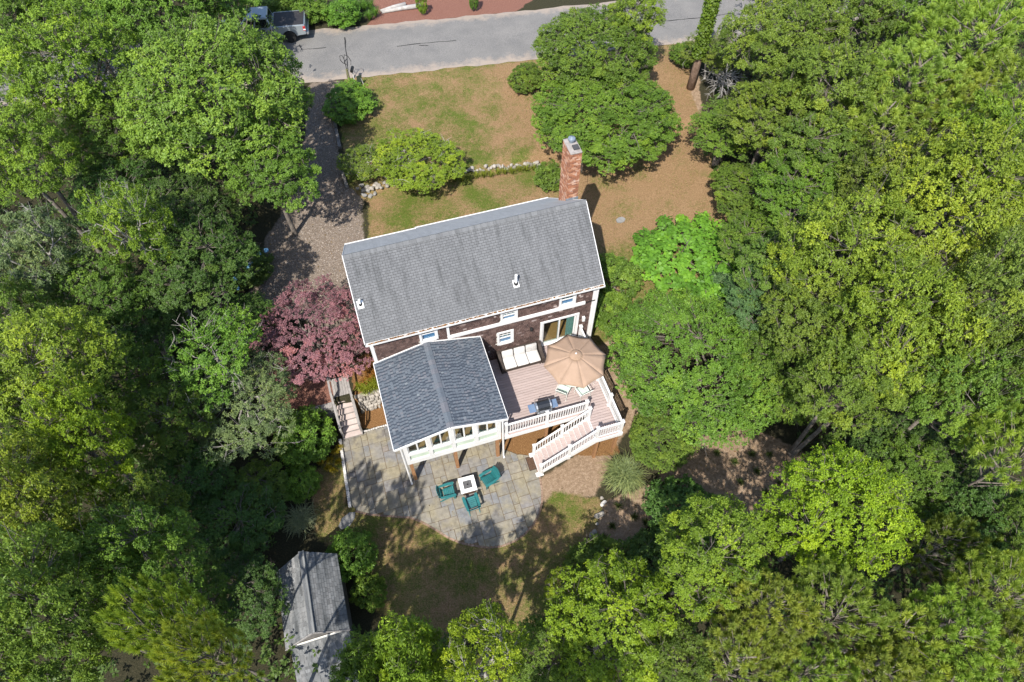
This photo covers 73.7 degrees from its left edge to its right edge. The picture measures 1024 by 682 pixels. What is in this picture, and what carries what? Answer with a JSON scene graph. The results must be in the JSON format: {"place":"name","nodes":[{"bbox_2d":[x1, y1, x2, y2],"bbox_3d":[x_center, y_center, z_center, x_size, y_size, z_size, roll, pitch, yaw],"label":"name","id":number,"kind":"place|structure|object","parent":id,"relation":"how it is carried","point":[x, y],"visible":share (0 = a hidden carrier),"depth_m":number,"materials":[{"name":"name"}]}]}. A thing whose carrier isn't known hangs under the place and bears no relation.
{"place":"outdoors","nodes":[
{"label":"outdoors","id":0,"kind":"place"},
{"bbox_2d":[0,0,938,105],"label":"road","id":1,"kind":"structure","parent":0,"point":[420,45],"depth_m":49.78,"materials":[{"name":"grey asphalt"}]},
{"bbox_2d":[221,6,308,42],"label":"pickup truck","id":2,"kind":"object","parent":1,"relation":"on","point":[291,25],"visible":0.56,"depth_m":48.91,"materials":[{"name":"paint"}]},
{"bbox_2d":[0,0,1023,681],"bbox_3d":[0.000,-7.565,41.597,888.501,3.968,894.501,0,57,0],"label":"ground","id":3,"kind":"structure","parent":0,"point":[578,478],"depth_m":37.34,"materials":[{"name":"green plant"}]},
{"bbox_2d":[0,273,58,370],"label":"oak tree","id":4,"kind":"object","parent":3,"relation":"on","point":[15,304],"visible":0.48,"depth_m":28.66,"materials":[{"name":"green plant"}]},
{"bbox_2d":[0,425,95,603],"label":"oak tree","id":5,"kind":"object","parent":3,"relation":"on","point":[12,478],"visible":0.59,"depth_m":22.79,"materials":[{"name":"green plant"}]},
{"bbox_2d":[0,202,103,316],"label":"oak tree","id":6,"kind":"object","parent":3,"relation":"on","point":[13,268],"visible":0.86,"depth_m":30.01,"materials":[{"name":"green plant"}]},
{"bbox_2d":[0,90,105,256],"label":"oak tree","id":7,"kind":"object","parent":3,"relation":"on","point":[15,161],"visible":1,"depth_m":32.54,"materials":[{"name":"green plant"}]},
{"bbox_2d":[0,303,144,449],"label":"oak tree","id":8,"kind":"object","parent":3,"relation":"on","point":[50,330],"visible":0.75,"depth_m":26.02,"materials":[{"name":"green plant"}]},
{"bbox_2d":[0,0,147,176],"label":"oak tree","id":9,"kind":"object","parent":3,"relation":"on","point":[89,28],"visible":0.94,"depth_m":34.69,"materials":[{"name":"green plant"}]},
{"bbox_2d":[16,372,147,508],"bbox_3d":[-15.888,5.236,27.821,3.378,12.247,4.369,-34,63,-20],"label":"oak tree","id":10,"kind":"object","parent":3,"relation":"on","point":[53,428],"visible":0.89,"depth_m":24.64,"materials":[{"name":"green plant"}]},
{"bbox_2d":[0,507,182,681],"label":"oak tree","id":11,"kind":"object","parent":3,"relation":"on","point":[18,665],"visible":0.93,"depth_m":19.37,"materials":[{"name":"green plant"}]},
{"bbox_2d":[33,248,154,341],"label":"oak tree","id":12,"kind":"object","parent":3,"relation":"on","point":[91,277],"visible":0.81,"depth_m":31.18,"materials":[{"name":"green plant"}]},
{"bbox_2d":[59,92,165,188],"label":"oak tree","id":13,"kind":"object","parent":3,"relation":"on","point":[91,138],"visible":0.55,"depth_m":35.98,"materials":[{"name":"green plant"}]},
{"bbox_2d":[59,331,173,420],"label":"oak tree","id":14,"kind":"object","parent":3,"relation":"on","point":[138,350],"visible":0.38,"depth_m":30.22,"materials":[{"name":"green plant"}]},
{"bbox_2d":[66,153,171,227],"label":"oak tree","id":15,"kind":"object","parent":3,"relation":"on","point":[92,182],"visible":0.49,"depth_m":35.68,"materials":[{"name":"green plant"}]},
{"bbox_2d":[70,177,194,319],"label":"oak tree","id":16,"kind":"object","parent":3,"relation":"on","point":[132,242],"visible":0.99,"depth_m":30.43,"materials":[{"name":"green plant"}]},
{"bbox_2d":[87,271,191,363],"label":"oak tree","id":17,"kind":"object","parent":3,"relation":"on","point":[156,314],"visible":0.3,"depth_m":32.54,"materials":[{"name":"green plant"}]},
{"bbox_2d":[87,469,192,570],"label":"oak tree","id":18,"kind":"object","parent":3,"relation":"on","point":[142,485],"visible":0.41,"depth_m":25.93,"materials":[{"name":"green plant"}]},
{"bbox_2d":[65,498,235,626],"bbox_3d":[-12.407,8.966,25.212,3.958,12.576,4.081,-22,60,-14],"label":"oak tree","id":19,"kind":"object","parent":3,"relation":"on","point":[143,544],"visible":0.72,"depth_m":22.02,"materials":[{"name":"green plant"}]},
{"bbox_2d":[68,0,234,88],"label":"oak tree","id":20,"kind":"object","parent":3,"relation":"on","point":[129,21],"visible":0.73,"depth_m":39.14,"materials":[{"name":"green plant"}]},
{"bbox_2d":[108,380,217,470],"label":"oak tree","id":21,"kind":"object","parent":3,"relation":"on","point":[152,409],"visible":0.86,"depth_m":29.13,"materials":[{"name":"green plant"}]},
{"bbox_2d":[123,439,237,525],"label":"oak tree","id":22,"kind":"object","parent":3,"relation":"on","point":[214,469],"visible":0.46,"depth_m":29.82,"materials":[{"name":"green plant"}]},
{"bbox_2d":[122,172,242,272],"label":"oak tree","id":23,"kind":"object","parent":3,"relation":"on","point":[190,197],"visible":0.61,"depth_m":33.95,"materials":[{"name":"green plant"}]},
{"bbox_2d":[90,571,276,681],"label":"pine tree","id":24,"kind":"object","parent":3,"relation":"on","point":[137,611],"visible":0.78,"depth_m":18.97,"materials":[{"name":"green plant"}]},
{"bbox_2d":[149,563,234,663],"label":"oak tree","id":25,"kind":"object","parent":3,"relation":"on","point":[221,585],"visible":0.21,"depth_m":26.13,"materials":[{"name":"green plant"}]},
{"bbox_2d":[133,211,260,319],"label":"oak tree","id":26,"kind":"object","parent":3,"relation":"on","point":[219,260],"visible":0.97,"depth_m":32.18,"materials":[{"name":"green plant"}]},
{"bbox_2d":[148,610,267,681],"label":"pine tree","id":27,"kind":"object","parent":3,"relation":"on","point":[173,642],"visible":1,"depth_m":17.94,"materials":[{"name":"green plant"}]},
{"bbox_2d":[157,302,262,414],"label":"locust tree","id":28,"kind":"object","parent":3,"relation":"on","point":[203,361],"visible":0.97,"depth_m":30.47,"materials":[{"name":"green plant"}]},
{"bbox_2d":[113,5,314,190],"bbox_3d":[-15.384,-12.104,37.453,10.428,11.243,10.574,30,62,18],"label":"oak tree","id":29,"kind":"object","parent":3,"relation":"on","point":[166,102],"visible":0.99,"depth_m":34.07,"materials":[{"name":"green plant"}]},
{"bbox_2d":[177,475,287,576],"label":"oak tree","id":30,"kind":"object","parent":3,"relation":"on","point":[240,534],"visible":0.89,"depth_m":29.48,"materials":[{"name":"green plant"}]},
{"bbox_2d":[189,346,305,466],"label":"cedar tree","id":31,"kind":"object","parent":3,"relation":"on","point":[251,420],"visible":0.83,"depth_m":30.92,"materials":[{"name":"green plant"}]},
{"bbox_2d":[207,553,290,648],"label":"oak tree","id":32,"kind":"object","parent":3,"relation":"on","point":[247,569],"visible":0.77,"depth_m":27.43,"materials":[{"name":"green plant"}]},
{"bbox_2d":[212,119,321,235],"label":"oak tree","id":33,"kind":"object","parent":3,"relation":"on","point":[290,188],"visible":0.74,"depth_m":35.17,"materials":[{"name":"green plant"}]},
{"bbox_2d":[273,402,337,468],"bbox_3d":[-10.202,4.812,33.651,3.134,3.071,3.355,-21,59,-13],"label":"shrub","id":34,"kind":"object","parent":3,"relation":"on","point":[313,421],"visible":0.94,"depth_m":32.99,"materials":[{"name":"green plant"}]},
{"bbox_2d":[258,83,363,314],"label":"gravel","id":35,"kind":"structure","parent":3,"relation":"on","point":[323,207],"depth_m":40.63,"materials":[{"name":"grey gravel"}]},
{"bbox_2d":[249,272,373,387],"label":"maple tree","id":36,"kind":"object","parent":3,"relation":"on","point":[345,355],"visible":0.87,"depth_m":33.43,"materials":[{"name":"red plant"}]},
{"bbox_2d":[276,550,355,681],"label":"garden shed","id":37,"kind":"structure","parent":3,"relation":"on","point":[317,617],"depth_m":28.16,"materials":[{"name":"grey wood"}]},
{"bbox_2d":[321,78,379,125],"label":"shrub","id":38,"kind":"object","parent":3,"relation":"on","point":[358,89],"visible":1,"depth_m":44.79,"materials":[{"name":"green plant"}]},
{"bbox_2d":[325,524,378,582],"bbox_3d":[-7.221,9.582,30.660,2.452,2.736,2.561,31,62,18],"label":"shrub","id":39,"kind":"object","parent":3,"relation":"on","point":[357,541],"visible":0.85,"depth_m":30.19,"materials":[{"name":"green plant"}]},
{"bbox_2d":[328,630,403,681],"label":"oak tree","id":40,"kind":"object","parent":3,"relation":"on","point":[350,666],"visible":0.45,"depth_m":23.96,"materials":[{"name":"green plant"}]},
{"bbox_2d":[357,610,448,681],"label":"oak tree","id":41,"kind":"object","parent":3,"relation":"on","point":[398,639],"visible":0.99,"depth_m":21.94,"materials":[{"name":"green plant"}]},
{"bbox_2d":[370,127,466,193],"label":"ornamental tree","id":42,"kind":"object","parent":3,"relation":"on","point":[448,156],"visible":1,"depth_m":40.62,"materials":[{"name":"green plant"}]},
{"bbox_2d":[342,426,542,548],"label":"patio","id":43,"kind":"structure","parent":3,"relation":"on","point":[379,482],"depth_m":33.35,"materials":[{"name":"stone"}]},
{"bbox_2d":[373,336,508,484],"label":"sunroom","id":44,"kind":"structure","parent":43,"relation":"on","point":[440,397],"depth_m":30.83,"materials":[{"name":"white wood"}]},
{"bbox_2d":[342,135,604,362],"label":"house","id":45,"kind":"structure","parent":3,"relation":"on","point":[502,278],"depth_m":31.14,"materials":[{"name":"grey wood"}]},
{"bbox_2d":[440,598,529,681],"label":"oak tree","id":46,"kind":"object","parent":3,"relation":"on","point":[489,635],"visible":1,"depth_m":21.27,"materials":[{"name":"green plant"}]},
{"bbox_2d":[0,0,1023,681],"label":"undergrowth","id":47,"kind":"object","parent":3,"relation":"on","point":[274,674],"visible":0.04,"depth_m":34.05,"materials":[{"name":"green plant"}]},
{"bbox_2d":[497,610,593,681],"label":"oak tree","id":48,"kind":"object","parent":3,"relation":"on","point":[533,642],"visible":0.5,"depth_m":24.64,"materials":[{"name":"green plant"}]},
{"bbox_2d":[489,324,624,476],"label":"deck","id":49,"kind":"structure","parent":3,"relation":"on","point":[585,433],"depth_m":33.16,"materials":[{"name":"white wood"}]},
{"bbox_2d":[544,334,605,388],"bbox_3d":[2.960,1.306,32.639,2.817,2.830,2.817,-30,62,-18],"label":"patio umbrella","id":50,"kind":"object","parent":49,"relation":"on","point":[570,360],"visible":0.98,"depth_m":31.69,"materials":[{"name":"beige fabric"}]},
{"bbox_2d":[530,2,659,97],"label":"oak tree","id":51,"kind":"object","parent":3,"relation":"on","point":[590,28],"visible":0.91,"depth_m":41.76,"materials":[{"name":"green plant"}]},
{"bbox_2d":[561,532,637,614],"bbox_3d":[3.966,10.176,30.042,3.769,3.233,3.610,-1,57,-1],"label":"shrub","id":52,"kind":"object","parent":3,"relation":"on","point":[583,551],"visible":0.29,"depth_m":29.84,"materials":[{"name":"green plant"}]},
{"bbox_2d":[530,66,682,175],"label":"oak tree","id":53,"kind":"object","parent":3,"relation":"on","point":[615,146],"visible":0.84,"depth_m":40.44,"materials":[{"name":"green plant"}]},
{"bbox_2d":[540,549,679,681],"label":"oak tree","id":54,"kind":"object","parent":3,"relation":"on","point":[589,610],"visible":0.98,"depth_m":23.96,"materials":[{"name":"green plant"}]},
{"bbox_2d":[599,253,644,302],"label":"shrub","id":55,"kind":"object","parent":3,"relation":"on","point":[620,270],"visible":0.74,"depth_m":36.95,"materials":[{"name":"green plant"}]},
{"bbox_2d":[603,0,667,66],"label":"oak tree","id":56,"kind":"object","parent":3,"relation":"on","point":[650,17],"visible":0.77,"depth_m":42.26,"materials":[{"name":"green plant"}]},
{"bbox_2d":[616,527,684,596],"bbox_3d":[6.142,9.811,30.395,3.146,2.985,3.285,-32,63,-19],"label":"shrub","id":57,"kind":"object","parent":3,"relation":"on","point":[648,544],"visible":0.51,"depth_m":30.07,"materials":[{"name":"green plant"}]},
{"bbox_2d":[629,405,702,472],"bbox_3d":[7.526,4.825,33.312,3.725,3.178,3.819,11,58,7],"label":"bush","id":58,"kind":"object","parent":3,"relation":"on","point":[683,448],"visible":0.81,"depth_m":32.44,"materials":[{"name":"green plant"}]},
{"bbox_2d":[634,608,712,681],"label":"oak tree","id":59,"kind":"object","parent":3,"relation":"on","point":[689,668],"visible":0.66,"depth_m":23.94,"materials":[{"name":"green plant"}]},
{"bbox_2d":[641,473,727,549],"bbox_3d":[8.008,8.059,31.888,4.026,2.303,3.761,-1,57,-1],"label":"shrub","id":60,"kind":"object","parent":3,"relation":"on","point":[669,493],"visible":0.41,"depth_m":31.67,"materials":[{"name":"green plant"}]},
{"bbox_2d":[629,211,746,305],"bbox_3d":[10.123,-5.093,38.655,6.871,2.609,7.073,18,59,11],"label":"thicket","id":61,"kind":"object","parent":3,"relation":"on","point":[647,258],"visible":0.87,"depth_m":37.92,"materials":[{"name":"green plant"}]},
{"bbox_2d":[604,286,787,457],"bbox_3d":[9.044,1.574,34.167,9.370,5.366,9.138,6,57,4],"label":"thicket","id":62,"kind":"object","parent":3,"relation":"on","point":[689,309],"visible":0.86,"depth_m":32.90,"materials":[{"name":"green plant"}]},
{"bbox_2d":[655,491,774,624],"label":"oak tree","id":63,"kind":"object","parent":3,"relation":"on","point":[752,549],"visible":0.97,"depth_m":24.00,"materials":[{"name":"green plant"}]},
{"bbox_2d":[684,99,760,166],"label":"oak tree","id":64,"kind":"object","parent":3,"relation":"on","point":[710,125],"visible":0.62,"depth_m":40.64,"materials":[{"name":"green plant"}]},
{"bbox_2d":[708,161,771,224],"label":"oak tree","id":65,"kind":"object","parent":3,"relation":"on","point":[729,172],"visible":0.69,"depth_m":38.87,"materials":[{"name":"green plant"}]},
{"bbox_2d":[701,606,796,681],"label":"pine tree","id":66,"kind":"object","parent":3,"relation":"on","point":[727,645],"visible":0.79,"depth_m":22.99,"materials":[{"name":"green plant"}]},
{"bbox_2d":[717,209,782,264],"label":"oak tree","id":67,"kind":"object","parent":3,"relation":"on","point":[757,219],"visible":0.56,"depth_m":36.76,"materials":[{"name":"green plant"}]},
{"bbox_2d":[721,262,796,336],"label":"oak tree","id":68,"kind":"object","parent":3,"relation":"on","point":[743,316],"visible":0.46,"depth_m":33.62,"materials":[{"name":"green plant"}]},
{"bbox_2d":[716,560,822,672],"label":"pine tree","id":69,"kind":"object","parent":3,"relation":"on","point":[762,609],"visible":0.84,"depth_m":22.84,"materials":[{"name":"green plant"}]},
{"bbox_2d":[713,74,829,178],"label":"oak tree","id":70,"kind":"object","parent":3,"relation":"on","point":[744,110],"visible":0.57,"depth_m":38.25,"materials":[{"name":"green plant"}]},
{"bbox_2d":[721,321,836,427],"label":"oak tree","id":71,"kind":"object","parent":3,"relation":"on","point":[783,402],"visible":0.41,"depth_m":32.82,"materials":[{"name":"green plant"}]},
{"bbox_2d":[732,225,831,321],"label":"oak tree","id":72,"kind":"object","parent":3,"relation":"on","point":[753,255],"visible":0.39,"depth_m":33.17,"materials":[{"name":"green plant"}]},
{"bbox_2d":[709,0,865,120],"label":"oak tree","id":73,"kind":"object","parent":3,"relation":"on","point":[768,20],"visible":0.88,"depth_m":38.94,"materials":[{"name":"green plant"}]},
{"bbox_2d":[749,147,851,234],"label":"oak tree","id":74,"kind":"object","parent":3,"relation":"on","point":[788,197],"visible":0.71,"depth_m":35.89,"materials":[{"name":"green plant"}]},
{"bbox_2d":[756,266,862,388],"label":"oak tree","id":75,"kind":"object","parent":3,"relation":"on","point":[780,331],"visible":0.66,"depth_m":30.10,"materials":[{"name":"green plant"}]},
{"bbox_2d":[771,643,860,681],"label":"pine tree","id":76,"kind":"object","parent":3,"relation":"on","point":[836,651],"visible":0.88,"depth_m":22.62,"materials":[{"name":"green plant"}]},
{"bbox_2d":[764,108,872,214],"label":"oak tree","id":77,"kind":"object","parent":3,"relation":"on","point":[813,141],"visible":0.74,"depth_m":36.05,"materials":[{"name":"green plant"}]},
{"bbox_2d":[768,37,898,174],"bbox_3d":[17.325,-12.636,39.133,7.023,9.739,5.430,29,62,17],"label":"oak tree","id":78,"kind":"object","parent":3,"relation":"on","point":[835,71],"visible":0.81,"depth_m":36.04,"materials":[{"name":"green plant"}]},
{"bbox_2d":[776,554,902,652],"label":"pine tree","id":79,"kind":"object","parent":3,"relation":"on","point":[845,576],"visible":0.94,"depth_m":23.32,"materials":[{"name":"green plant"}]},
{"bbox_2d":[753,439,926,586],"bbox_3d":[12.532,7.549,27.572,5.742,10.191,5.171,-21,60,-13],"label":"oak tree","id":80,"kind":"object","parent":3,"relation":"on","point":[828,474],"visible":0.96,"depth_m":25.05,"materials":[{"name":"green plant"}]},
{"bbox_2d":[762,186,926,360],"bbox_3d":[15.172,-2.256,32.892,7.041,12.091,5.444,0,57,0],"label":"oak tree","id":81,"kind":"object","parent":3,"relation":"on","point":[837,223],"visible":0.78,"depth_m":29.40,"materials":[{"name":"green plant"}]},
{"bbox_2d":[789,0,905,100],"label":"oak tree","id":82,"kind":"object","parent":3,"relation":"on","point":[868,23],"visible":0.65,"depth_m":39.69,"materials":[{"name":"green plant"}]},
{"bbox_2d":[784,328,917,457],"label":"oak tree","id":83,"kind":"object","parent":3,"relation":"on","point":[823,413],"visible":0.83,"depth_m":27.95,"materials":[{"name":"green plant"}]},
{"bbox_2d":[818,631,934,681],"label":"pine tree","id":84,"kind":"object","parent":3,"relation":"on","point":[886,658],"visible":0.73,"depth_m":22.27,"materials":[{"name":"green plant"}]},
{"bbox_2d":[834,81,923,212],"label":"pine tree","id":85,"kind":"object","parent":3,"relation":"on","point":[893,112],"visible":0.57,"depth_m":35.41,"materials":[{"name":"green plant"}]},
{"bbox_2d":[829,128,939,277],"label":"oak tree","id":86,"kind":"object","parent":3,"relation":"on","point":[851,178],"visible":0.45,"depth_m":33.10,"materials":[{"name":"green plant"}]},
{"bbox_2d":[813,598,957,681],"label":"pine tree","id":87,"kind":"object","parent":3,"relation":"on","point":[906,617],"visible":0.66,"depth_m":22.62,"materials":[{"name":"green plant"}]},
{"bbox_2d":[844,412,940,477],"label":"oak tree","id":88,"kind":"object","parent":3,"relation":"on","point":[897,420],"visible":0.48,"depth_m":30.71,"materials":[{"name":"green plant"}]},
{"bbox_2d":[812,250,1000,428],"bbox_3d":[16.489,1.058,30.409,6.881,13.348,6.196,-37,64,-21],"label":"oak tree","id":89,"kind":"object","parent":3,"relation":"on","point":[879,309],"visible":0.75,"depth_m":26.86,"materials":[{"name":"green plant"}]},
{"bbox_2d":[843,34,974,193],"bbox_3d":[21.206,-12.181,38.660,5.798,10.342,5.449,33,63,19],"label":"pine tree","id":90,"kind":"object","parent":3,"relation":"on","point":[899,59],"visible":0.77,"depth_m":35.23,"materials":[{"name":"green plant"}]},
{"bbox_2d":[868,429,955,519],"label":"oak tree","id":91,"kind":"object","parent":3,"relation":"on","point":[932,481],"visible":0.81,"depth_m":28.98,"materials":[{"name":"green plant"}]},
{"bbox_2d":[843,112,1023,297],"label":"oak tree","id":92,"kind":"object","parent":3,"relation":"on","point":[982,221],"visible":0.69,"depth_m":29.86,"materials":[{"name":"green plant"}]},
{"bbox_2d":[869,512,998,589],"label":"pine tree","id":93,"kind":"object","parent":3,"relation":"on","point":[944,528],"visible":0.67,"depth_m":26.18,"materials":[{"name":"green plant"}]},
{"bbox_2d":[861,581,1021,681],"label":"pine tree","id":94,"kind":"object","parent":3,"relation":"on","point":[965,618],"visible":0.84,"depth_m":22.11,"materials":[{"name":"green plant"}]},
{"bbox_2d":[871,337,1023,459],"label":"oak tree","id":95,"kind":"object","parent":3,"relation":"on","point":[992,371],"visible":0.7,"depth_m":26.57,"materials":[{"name":"green plant"}]},
{"bbox_2d":[899,68,1001,151],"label":"pine tree","id":96,"kind":"object","parent":3,"relation":"on","point":[978,81],"visible":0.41,"depth_m":35.14,"materials":[{"name":"green plant"}]},
{"bbox_2d":[907,431,1010,535],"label":"oak tree","id":97,"kind":"object","parent":3,"relation":"on","point":[967,466],"visible":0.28,"depth_m":30.35,"materials":[{"name":"green plant"}]},
{"bbox_2d":[904,0,1023,147],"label":"pine tree","id":98,"kind":"object","parent":3,"relation":"on","point":[966,14],"visible":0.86,"depth_m":36.12,"materials":[{"name":"green plant"}]},
{"bbox_2d":[906,546,1023,639],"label":"pine tree","id":99,"kind":"object","parent":3,"relation":"on","point":[1004,571],"visible":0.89,"depth_m":23.50,"materials":[{"name":"green plant"}]},
{"bbox_2d":[907,224,1023,393],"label":"oak tree","id":100,"kind":"object","parent":3,"relation":"on","point":[987,266],"visible":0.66,"depth_m":26.95,"materials":[{"name":"green plant"}]},
{"bbox_2d":[911,395,1023,526],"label":"pine tree","id":101,"kind":"object","parent":3,"relation":"on","point":[998,443],"visible":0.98,"depth_m":26.00,"materials":[{"name":"green plant"}]},
{"bbox_2d":[913,75,1023,261],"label":"oak tree","id":102,"kind":"object","parent":3,"relation":"on","point":[1003,109],"visible":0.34,"depth_m":32.15,"materials":[{"name":"green plant"}]},
{"bbox_2d":[919,471,1023,575],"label":"oak tree","id":103,"kind":"object","parent":3,"relation":"on","point":[979,497],"visible":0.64,"depth_m":27.56,"materials":[{"name":"green plant"}]},
{"bbox_2d":[939,46,1023,191],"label":"pine tree","id":104,"kind":"object","parent":3,"relation":"on","point":[1009,65],"visible":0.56,"depth_m":35.48,"materials":[{"name":"green plant"}]},
{"bbox_2d":[949,610,1023,681],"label":"pine tree","id":105,"kind":"object","parent":3,"relation":"on","point":[1017,632],"visible":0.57,"depth_m":22.68,"materials":[{"name":"green plant"}]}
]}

